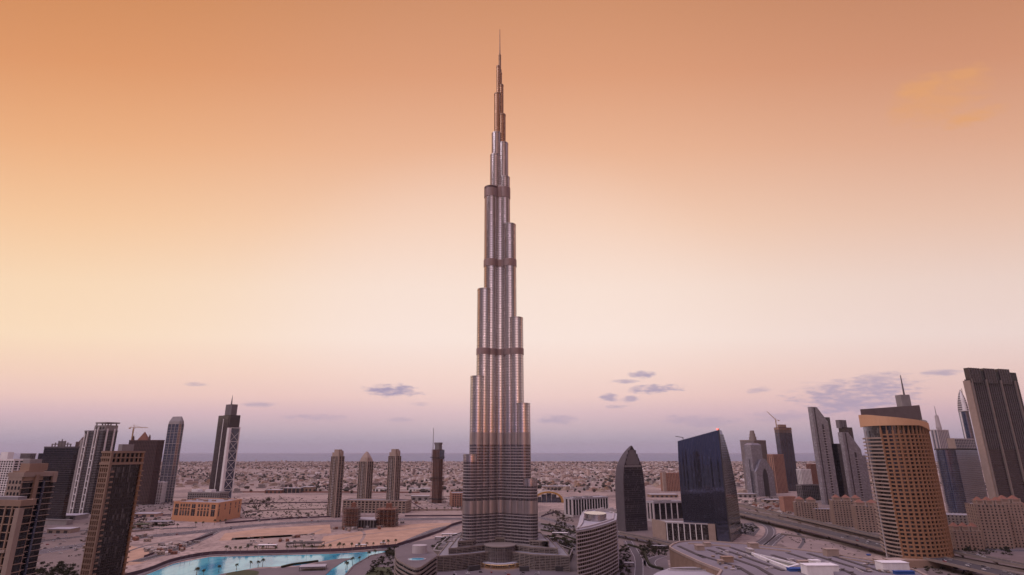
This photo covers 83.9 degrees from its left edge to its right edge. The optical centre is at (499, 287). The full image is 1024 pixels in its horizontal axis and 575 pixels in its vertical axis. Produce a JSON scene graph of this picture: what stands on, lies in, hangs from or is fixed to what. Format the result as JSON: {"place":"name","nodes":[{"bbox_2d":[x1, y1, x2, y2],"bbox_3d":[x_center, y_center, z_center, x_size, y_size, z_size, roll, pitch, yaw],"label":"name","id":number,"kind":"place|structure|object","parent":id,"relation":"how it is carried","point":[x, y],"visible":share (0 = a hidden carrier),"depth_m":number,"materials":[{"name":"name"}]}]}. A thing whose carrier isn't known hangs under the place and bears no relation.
{"place":"outdoors","nodes":[
{"label":"outdoors","id":0,"kind":"place"},
{"bbox_2d":[20,453,35,458],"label":"office tower","id":1,"kind":"structure","parent":0,"point":[27,455],"depth_m":1444.13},
{"bbox_2d":[41,536,83,542],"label":"access road","id":2,"kind":"structure","parent":0,"point":[47,540],"depth_m":927.29,"materials":[{"name":"asphalt"}]},
{"bbox_2d":[36,500,173,574],"bbox_3d":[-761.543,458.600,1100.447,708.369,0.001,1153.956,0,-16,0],"label":"city ground","id":3,"kind":"structure","parent":0,"point":[54,557],"depth_m":877.87,"materials":[{"name":"concrete"}]},
{"bbox_2d":[38,439,79,524],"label":"office tower","id":4,"kind":"structure","parent":3,"relation":"on","point":[61,458],"depth_m":1144.13,"materials":[{"name":"glass"}]},
{"bbox_2d":[47,527,80,532],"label":"hall","id":5,"kind":"structure","parent":3,"relation":"on","point":[63,530],"depth_m":988.57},
{"bbox_2d":[65,513,89,519],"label":"hall","id":6,"kind":"structure","parent":3,"relation":"on","point":[74,516],"depth_m":1200.50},
{"bbox_2d":[66,422,119,513],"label":"residential tower","id":7,"kind":"structure","parent":3,"relation":"on","point":[96,441],"depth_m":1331.44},
{"bbox_2d":[129,432,164,504],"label":"residential tower","id":8,"kind":"structure","parent":3,"relation":"on","point":[153,449],"depth_m":1552.62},
{"bbox_2d":[155,480,167,503],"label":"office block","id":9,"kind":"structure","parent":3,"relation":"on","point":[161,492],"depth_m":1561.95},
{"bbox_2d":[160,416,183,501],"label":"office tower","id":10,"kind":"structure","parent":3,"relation":"on","point":[171,455],"depth_m":1639.24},
{"bbox_2d":[43,527,195,533],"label":"access road","id":11,"kind":"structure","parent":0,"point":[144,529],"depth_m":1048.91,"materials":[{"name":"asphalt"}]},
{"bbox_2d":[128,531,220,561],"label":"access road","id":12,"kind":"structure","parent":0,"point":[150,557],"depth_m":815.42,"materials":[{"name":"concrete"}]},
{"bbox_2d":[143,536,219,562],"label":"dirt track","id":13,"kind":"structure","parent":0,"point":[186,549],"depth_m":836.76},
{"bbox_2d":[187,489,228,499],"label":"office block","id":14,"kind":"structure","parent":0,"point":[200,493],"depth_m":1348.73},
{"bbox_2d":[209,395,240,498],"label":"office tower","id":15,"kind":"structure","parent":0,"point":[225,455],"depth_m":1630.70,"materials":[{"name":"glass"}]},
{"bbox_2d":[226,570,258,574],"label":"lawn","id":16,"kind":"structure","parent":0,"point":[247,572],"depth_m":667.00,"materials":[{"name":"green plant"}]},
{"bbox_2d":[138,549,384,574],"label":"embankment path","id":17,"kind":"structure","parent":0,"point":[154,569],"depth_m":780.12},
{"bbox_2d":[147,551,384,574],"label":"lake water","id":18,"kind":"structure","parent":0,"point":[227,564],"depth_m":720.63,"materials":[{"name":"liquid"}]},
{"bbox_2d":[39,517,575,553],"bbox_3d":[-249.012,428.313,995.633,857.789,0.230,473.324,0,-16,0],"label":"boulevard road","id":19,"kind":"structure","parent":0,"point":[53,549],"depth_m":1048.83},
{"bbox_2d":[174,493,449,495],"bbox_3d":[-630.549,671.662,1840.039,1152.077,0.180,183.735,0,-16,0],"label":"desert road","id":20,"kind":"structure","parent":0,"point":[290,493],"depth_m":1925.14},
{"bbox_2d":[219,536,447,574],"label":"paved plaza","id":21,"kind":"structure","parent":0,"point":[363,567],"depth_m":689.99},
{"bbox_2d":[299,564,326,570],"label":"open shelter","id":22,"kind":"object","parent":21,"relation":"on","point":[312,566],"visible":1,"depth_m":679.89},
{"bbox_2d":[394,544,437,574],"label":"curved residence","id":23,"kind":"structure","parent":21,"relation":"on","point":[418,559],"depth_m":588.30,"materials":[{"name":"concrete"}]},
{"bbox_2d":[433,540,450,554],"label":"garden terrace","id":24,"kind":"structure","parent":21,"relation":"on","point":[438,548],"depth_m":795.15,"materials":[{"name":"grey concrete"}]},
{"bbox_2d":[442,532,461,542],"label":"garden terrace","id":25,"kind":"structure","parent":21,"relation":"on","point":[453,537],"depth_m":895.94,"materials":[{"name":"grey concrete"}]},
{"bbox_2d":[357,452,373,498],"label":"residential tower","id":26,"kind":"structure","parent":0,"point":[365,476],"depth_m":1404.50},
{"bbox_2d":[365,567,392,574],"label":"lawn","id":27,"kind":"structure","parent":0,"point":[383,569],"depth_m":678.23,"materials":[{"name":"green plant"}]},
{"bbox_2d":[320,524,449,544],"bbox_3d":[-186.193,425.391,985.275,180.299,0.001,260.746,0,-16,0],"label":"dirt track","id":28,"kind":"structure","parent":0,"point":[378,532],"depth_m":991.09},
{"bbox_2d":[377,524,461,549],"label":"ring road","id":29,"kind":"structure","parent":0,"point":[428,532],"depth_m":984.67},
{"bbox_2d":[0,453,979,461],"bbox_3d":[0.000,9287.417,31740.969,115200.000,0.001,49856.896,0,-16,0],"label":"sea","id":30,"kind":"structure","parent":0,"point":[304,457],"depth_m":16634.38,"materials":[{"name":"blue"}]},
{"bbox_2d":[0,0,1023,452],"label":"sky","id":31,"kind":"structure","parent":0,"point":[728,216],"materials":[{"name":"orange"}]},
{"bbox_2d":[538,490,563,502],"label":"arched hall","id":32,"kind":"structure","parent":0,"point":[554,497],"depth_m":1591.64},
{"bbox_2d":[437,550,668,574],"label":"paved plaza","id":33,"kind":"structure","parent":0,"point":[663,562],"depth_m":672.66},
{"bbox_2d":[437,32,569,571],"bbox_3d":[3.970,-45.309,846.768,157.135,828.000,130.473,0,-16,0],"label":"supertall skyscraper","id":34,"kind":"structure","parent":33,"relation":"on","point":[500,511],"depth_m":767.80,"materials":[{"name":"metal"}]},
{"bbox_2d":[561,545,572,559],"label":"garden terrace","id":35,"kind":"structure","parent":33,"relation":"on","point":[568,550],"depth_m":780.54,"materials":[{"name":"grey concrete"}]},
{"bbox_2d":[574,507,618,574],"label":"curved hotel","id":36,"kind":"structure","parent":33,"relation":"on","point":[597,547],"depth_m":632.53,"materials":[{"name":"concrete"}]},
{"bbox_2d":[627,544,663,569],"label":"hedge","id":37,"kind":"object","parent":33,"relation":"on","point":[648,562],"visible":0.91,"depth_m":734.05,"materials":[{"name":"green plant"}]},
{"bbox_2d":[125,488,988,574],"bbox_3d":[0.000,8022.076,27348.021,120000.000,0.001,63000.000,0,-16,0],"label":"ground","id":38,"kind":"structure","parent":0,"point":[215,544],"depth_m":1154.74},
{"bbox_2d":[0,452,22,495],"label":"apartment tower","id":39,"kind":"structure","parent":38,"relation":"on","point":[8,463],"depth_m":911.06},
{"bbox_2d":[126,545,148,565],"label":"dirt lot","id":40,"kind":"structure","parent":38,"relation":"on","point":[138,553],"depth_m":783.99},
{"bbox_2d":[134,512,163,516],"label":"hall","id":41,"kind":"structure","parent":38,"relation":"on","point":[149,514],"depth_m":1238.58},
{"bbox_2d":[143,537,204,555],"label":"dirt lot","id":42,"kind":"structure","parent":38,"relation":"on","point":[177,540],"depth_m":887.56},
{"bbox_2d":[144,533,212,556],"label":"plot wall","id":43,"kind":"structure","parent":38,"relation":"on","point":[152,553],"depth_m":895.56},
{"bbox_2d":[171,498,241,522],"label":"parking building","id":44,"kind":"structure","parent":38,"relation":"on","point":[205,509],"depth_m":1165.72,"materials":[{"name":"concrete"}]},
{"bbox_2d":[125,544,396,574],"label":"hoarding","id":45,"kind":"object","parent":38,"relation":"on","point":[259,552],"visible":0.97,"depth_m":792.17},
{"bbox_2d":[225,533,314,549],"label":"dirt lot","id":46,"kind":"structure","parent":38,"relation":"on","point":[282,545],"depth_m":877.90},
{"bbox_2d":[301,541,324,547],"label":"open shelter","id":47,"kind":"object","parent":46,"relation":"on","point":[312,542],"visible":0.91,"depth_m":845.33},
{"bbox_2d":[265,489,282,492],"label":"hall","id":48,"kind":"structure","parent":38,"relation":"on","point":[274,491],"depth_m":1940.59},
{"bbox_2d":[219,524,330,540],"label":"dirt lot","id":49,"kind":"structure","parent":38,"relation":"on","point":[275,532],"depth_m":997.37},
{"bbox_2d":[225,516,329,523],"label":"boundary wall","id":50,"kind":"structure","parent":38,"relation":"on","point":[276,519],"depth_m":1183.30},
{"bbox_2d":[244,500,326,516],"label":"dirt lot","id":51,"kind":"structure","parent":38,"relation":"on","point":[280,505],"depth_m":1418.58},
{"bbox_2d":[242,502,326,503],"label":"plot wall","id":52,"kind":"structure","parent":51,"relation":"on","point":[283,502],"depth_m":1565.83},
{"bbox_2d":[244,508,326,511],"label":"plot wall","id":53,"kind":"structure","parent":51,"relation":"on","point":[289,509],"depth_m":1382.70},
{"bbox_2d":[283,487,302,492],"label":"hall","id":54,"kind":"structure","parent":38,"relation":"on","point":[293,489],"depth_m":1958.79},
{"bbox_2d":[281,560,317,567],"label":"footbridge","id":55,"kind":"object","parent":38,"relation":"on","point":[297,563],"visible":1,"depth_m":715.79,"materials":[{"name":"grey concrete"}]},
{"bbox_2d":[233,491,419,492],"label":"boundary wall","id":56,"kind":"structure","parent":38,"relation":"on","point":[321,492],"depth_m":1973.81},
{"bbox_2d":[326,449,344,517],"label":"residential tower","id":57,"kind":"structure","parent":38,"relation":"on","point":[335,485],"depth_m":1247.07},
{"bbox_2d":[342,502,361,528],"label":"construction frame","id":58,"kind":"object","parent":38,"relation":"on","point":[352,516],"visible":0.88,"depth_m":1053.45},
{"bbox_2d":[357,517,377,527],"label":"building","id":59,"kind":"structure","parent":38,"relation":"on","point":[364,522],"depth_m":1061.47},
{"bbox_2d":[342,498,411,512],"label":"podium building","id":60,"kind":"structure","parent":38,"relation":"on","point":[372,505],"depth_m":1322.80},
{"bbox_2d":[317,523,450,551],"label":"dirt lot","id":61,"kind":"structure","parent":38,"relation":"on","point":[400,535],"depth_m":950.34,"materials":[{"name":"sand"}]},
{"bbox_2d":[375,503,399,526],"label":"construction frame","id":62,"kind":"object","parent":38,"relation":"on","point":[387,515],"visible":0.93,"depth_m":1073.85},
{"bbox_2d":[386,449,400,499],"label":"residential tower","id":63,"kind":"structure","parent":38,"relation":"on","point":[393,476],"depth_m":1356.31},
{"bbox_2d":[411,495,429,499],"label":"hall","id":64,"kind":"structure","parent":38,"relation":"on","point":[419,497],"depth_m":1657.05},
{"bbox_2d":[397,521,461,545],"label":"hoarding","id":65,"kind":"object","parent":38,"relation":"on","point":[424,536],"visible":0.95,"depth_m":947.54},
{"bbox_2d":[406,511,461,516],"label":"dirt lot","id":66,"kind":"structure","parent":38,"relation":"on","point":[435,513],"depth_m":1303.86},
{"bbox_2d":[411,509,460,510],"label":"boundary wall","id":67,"kind":"structure","parent":66,"relation":"on","point":[434,509],"depth_m":1366.13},
{"bbox_2d":[429,428,444,502],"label":"unfinished tower","id":68,"kind":"structure","parent":38,"relation":"on","point":[437,459],"depth_m":1588.34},
{"bbox_2d":[449,491,462,506],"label":"apartment block","id":69,"kind":"structure","parent":38,"relation":"on","point":[456,498],"depth_m":1469.40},
{"bbox_2d":[35,497,1012,574],"bbox_3d":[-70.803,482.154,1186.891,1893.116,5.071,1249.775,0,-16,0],"label":"shrubbery","id":70,"kind":"object","parent":38,"relation":"on","point":[372,566],"visible":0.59,"depth_m":845.56,"materials":[{"name":"green plant"}]},
{"bbox_2d":[646,499,682,521],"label":"office block","id":71,"kind":"structure","parent":38,"relation":"on","point":[667,510],"depth_m":1162.91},
{"bbox_2d":[654,567,713,574],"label":"entrance canopy","id":72,"kind":"object","parent":38,"relation":"on","point":[684,571],"visible":0.62,"depth_m":573.96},
{"bbox_2d":[744,443,775,496],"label":"arched tower","id":73,"kind":"structure","parent":38,"relation":"on","point":[760,480],"depth_m":1828.19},
{"bbox_2d":[774,424,797,490],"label":"office tower","id":74,"kind":"structure","parent":38,"relation":"on","point":[784,443],"depth_m":2077.56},
{"bbox_2d":[669,540,926,574],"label":"shopping mall","id":75,"kind":"structure","parent":38,"relation":"on","point":[727,558],"depth_m":591.04},
{"bbox_2d":[158,459,985,486],"bbox_3d":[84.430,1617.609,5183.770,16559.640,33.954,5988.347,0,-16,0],"label":"suburb houses","id":76,"kind":"structure","parent":0,"point":[575,469],"depth_m":4029.58,"materials":[{"name":"paint"}]},
{"bbox_2d":[175,461,982,487],"bbox_3d":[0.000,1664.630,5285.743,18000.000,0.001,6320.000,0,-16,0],"label":"suburb ground","id":77,"kind":"structure","parent":0,"point":[255,483],"depth_m":3121.11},
{"bbox_2d":[159,461,985,492],"bbox_3d":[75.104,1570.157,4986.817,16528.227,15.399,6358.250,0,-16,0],"label":"suburb trees","id":78,"kind":"object","parent":77,"relation":"on","point":[540,485],"visible":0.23,"depth_m":3167.35,"materials":[{"name":"plant"}]},
{"bbox_2d":[538,517,655,542],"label":"ring road","id":79,"kind":"structure","parent":0,"point":[562,524],"depth_m":1091.37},
{"bbox_2d":[538,509,676,559],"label":"city ground","id":80,"kind":"structure","parent":0,"point":[646,533],"depth_m":997.33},
{"bbox_2d":[564,495,608,517],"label":"office block","id":81,"kind":"structure","parent":80,"relation":"on","point":[575,506],"depth_m":1246.87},
{"bbox_2d":[618,531,673,547],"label":"viaduct","id":82,"kind":"object","parent":80,"relation":"on","point":[659,541],"visible":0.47,"depth_m":885.59,"materials":[{"name":"concrete"}]},
{"bbox_2d":[652,519,715,540],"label":"office block","id":83,"kind":"structure","parent":80,"relation":"on","point":[674,530],"depth_m":907.30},
{"bbox_2d":[675,429,741,541],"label":"office tower","id":84,"kind":"structure","parent":80,"relation":"on","point":[708,490],"depth_m":923.10,"materials":[{"name":"glass"}]},
{"bbox_2d":[615,446,647,531],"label":"office tower","id":85,"kind":"structure","parent":0,"point":[631,512],"depth_m":1033.13,"materials":[{"name":"glass"}]},
{"bbox_2d":[623,541,645,574],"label":"garden road","id":86,"kind":"structure","parent":0,"point":[638,567],"depth_m":739.62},
{"bbox_2d":[643,555,669,569],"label":"loop road","id":87,"kind":"structure","parent":0,"point":[654,560],"depth_m":740.27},
{"bbox_2d":[647,493,678,496],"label":"hall","id":88,"kind":"structure","parent":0,"point":[662,495],"depth_m":1764.96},
{"bbox_2d":[660,472,679,490],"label":"hotel block","id":89,"kind":"structure","parent":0,"point":[670,481],"depth_m":2042.06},
{"bbox_2d":[737,493,756,496],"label":"hall","id":90,"kind":"structure","parent":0,"point":[746,494],"depth_m":1765.71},
{"bbox_2d":[741,522,759,535],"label":"car park","id":91,"kind":"structure","parent":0,"point":[751,532],"depth_m":1035.59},
{"bbox_2d":[740,431,767,489],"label":"twin tower","id":92,"kind":"structure","parent":0,"point":[753,439],"depth_m":2149.18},
{"bbox_2d":[752,520,775,544],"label":"garden road","id":93,"kind":"structure","parent":0,"point":[770,531],"depth_m":984.67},
{"bbox_2d":[764,533,786,545],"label":"service road","id":94,"kind":"structure","parent":0,"point":[775,540],"depth_m":916.60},
{"bbox_2d":[767,454,788,492],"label":"residential tower","id":95,"kind":"structure","parent":0,"point":[776,462],"depth_m":1963.44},
{"bbox_2d":[835,420,872,500],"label":"sliced tower","id":96,"kind":"structure","parent":0,"point":[856,472],"depth_m":1658.47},
{"bbox_2d":[739,496,1023,574],"bbox_3d":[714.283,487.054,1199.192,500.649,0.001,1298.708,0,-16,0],"label":"city ground","id":97,"kind":"structure","parent":0,"point":[1017,556],"depth_m":791.66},
{"bbox_2d":[778,496,795,511],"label":"box building","id":98,"kind":"structure","parent":97,"relation":"on","point":[786,503],"depth_m":1337.31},
{"bbox_2d":[796,469,812,483],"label":"apartment block","id":99,"kind":"structure","parent":97,"relation":"on","point":[804,476],"depth_m":2001.85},
{"bbox_2d":[793,496,817,519],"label":"lowrise flats","id":100,"kind":"structure","parent":97,"relation":"on","point":[802,508],"depth_m":1181.59,"materials":[{"name":"stone"}]},
{"bbox_2d":[796,484,820,500],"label":"office block","id":101,"kind":"structure","parent":97,"relation":"on","point":[804,491],"depth_m":1661.72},
{"bbox_2d":[806,464,818,483],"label":"apartment block","id":102,"kind":"structure","parent":97,"relation":"on","point":[812,467],"depth_m":2195.73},
{"bbox_2d":[813,507,831,521],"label":"lowrise flats","id":103,"kind":"structure","parent":97,"relation":"on","point":[822,514],"depth_m":1151.19,"materials":[{"name":"stone"}]},
{"bbox_2d":[778,530,874,557],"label":"dirt lot","id":104,"kind":"structure","parent":97,"relation":"on","point":[807,545],"depth_m":868.44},
{"bbox_2d":[781,533,869,550],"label":"plot wall","id":105,"kind":"structure","parent":104,"relation":"on","point":[827,540],"depth_m":895.80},
{"bbox_2d":[808,407,848,504],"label":"sliced tower","id":106,"kind":"structure","parent":97,"relation":"on","point":[831,475],"depth_m":1571.77,"materials":[{"name":"concrete"}]},
{"bbox_2d":[828,494,860,526],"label":"lowrise flats","id":107,"kind":"structure","parent":97,"relation":"on","point":[841,512],"depth_m":1079.79,"materials":[{"name":"stone"}]},
{"bbox_2d":[851,499,880,532],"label":"lowrise flats","id":108,"kind":"structure","parent":97,"relation":"on","point":[864,517],"depth_m":1009.97,"materials":[{"name":"stone"}]},
{"bbox_2d":[738,503,1023,567],"bbox_3d":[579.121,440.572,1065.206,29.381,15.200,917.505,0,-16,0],"label":"viaduct","id":109,"kind":"object","parent":97,"relation":"on","point":[996,560],"visible":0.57,"depth_m":894.75,"materials":[{"name":"concrete"}]},
{"bbox_2d":[739,510,1023,574],"bbox_3d":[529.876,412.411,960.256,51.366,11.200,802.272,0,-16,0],"label":"viaduct","id":110,"kind":"object","parent":97,"relation":"on","point":[958,563],"visible":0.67,"depth_m":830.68,"materials":[{"name":"concrete"}]},
{"bbox_2d":[858,375,954,567],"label":"curved hotel tower","id":111,"kind":"structure","parent":97,"relation":"on","point":[911,516],"depth_m":735.60,"materials":[{"name":"concrete"}]},
{"bbox_2d":[946,513,968,524],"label":"lowrise flats","id":112,"kind":"structure","parent":97,"relation":"on","point":[957,518],"depth_m":933.71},
{"bbox_2d":[934,448,987,513],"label":"office block","id":113,"kind":"structure","parent":97,"relation":"on","point":[961,477],"depth_m":1246.11,"materials":[{"name":"glass"}]},
{"bbox_2d":[948,522,984,550],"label":"lowrise flats","id":114,"kind":"structure","parent":97,"relation":"on","point":[962,535],"depth_m":822.60,"materials":[{"name":"stone"}]},
{"bbox_2d":[965,497,1014,548],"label":"lowrise flats","id":115,"kind":"structure","parent":97,"relation":"on","point":[988,517],"depth_m":842.75,"materials":[{"name":"stone"}]},
{"bbox_2d":[997,495,1023,547],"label":"lowrise flats","id":116,"kind":"structure","parent":97,"relation":"on","point":[1014,505],"depth_m":852.55,"materials":[{"name":"stone"}]},
{"bbox_2d":[930,406,949,490],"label":"spired tower","id":117,"kind":"structure","parent":0,"point":[939,435],"depth_m":1947.61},
{"bbox_2d":[946,438,975,448],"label":"residential tower","id":118,"kind":"structure","parent":0,"point":[960,443],"depth_m":1459.01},
{"bbox_2d":[957,388,987,495],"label":"teardrop tower","id":119,"kind":"structure","parent":0,"point":[965,419],"depth_m":1679.91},
{"bbox_2d":[963,367,1023,502],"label":"skyscraper","id":120,"kind":"structure","parent":0,"point":[995,402],"depth_m":1271.66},
{"label":"city pavement","id":121,"kind":"structure","parent":0,"visible":0},
{"bbox_2d":[0,496,36,574],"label":"apartment tower","id":122,"kind":"structure","parent":121,"relation":"on","point":[15,514],"depth_m":251.34,"materials":[{"name":"concrete"}]},
{"bbox_2d":[5,459,57,574],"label":"apartment tower","id":123,"kind":"structure","parent":121,"relation":"on","point":[31,479],"depth_m":346.02,"materials":[{"name":"concrete"}]},
{"bbox_2d":[80,444,145,574],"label":"apartment tower","id":124,"kind":"structure","parent":121,"relation":"on","point":[109,536],"depth_m":382.59,"materials":[{"name":"concrete"}]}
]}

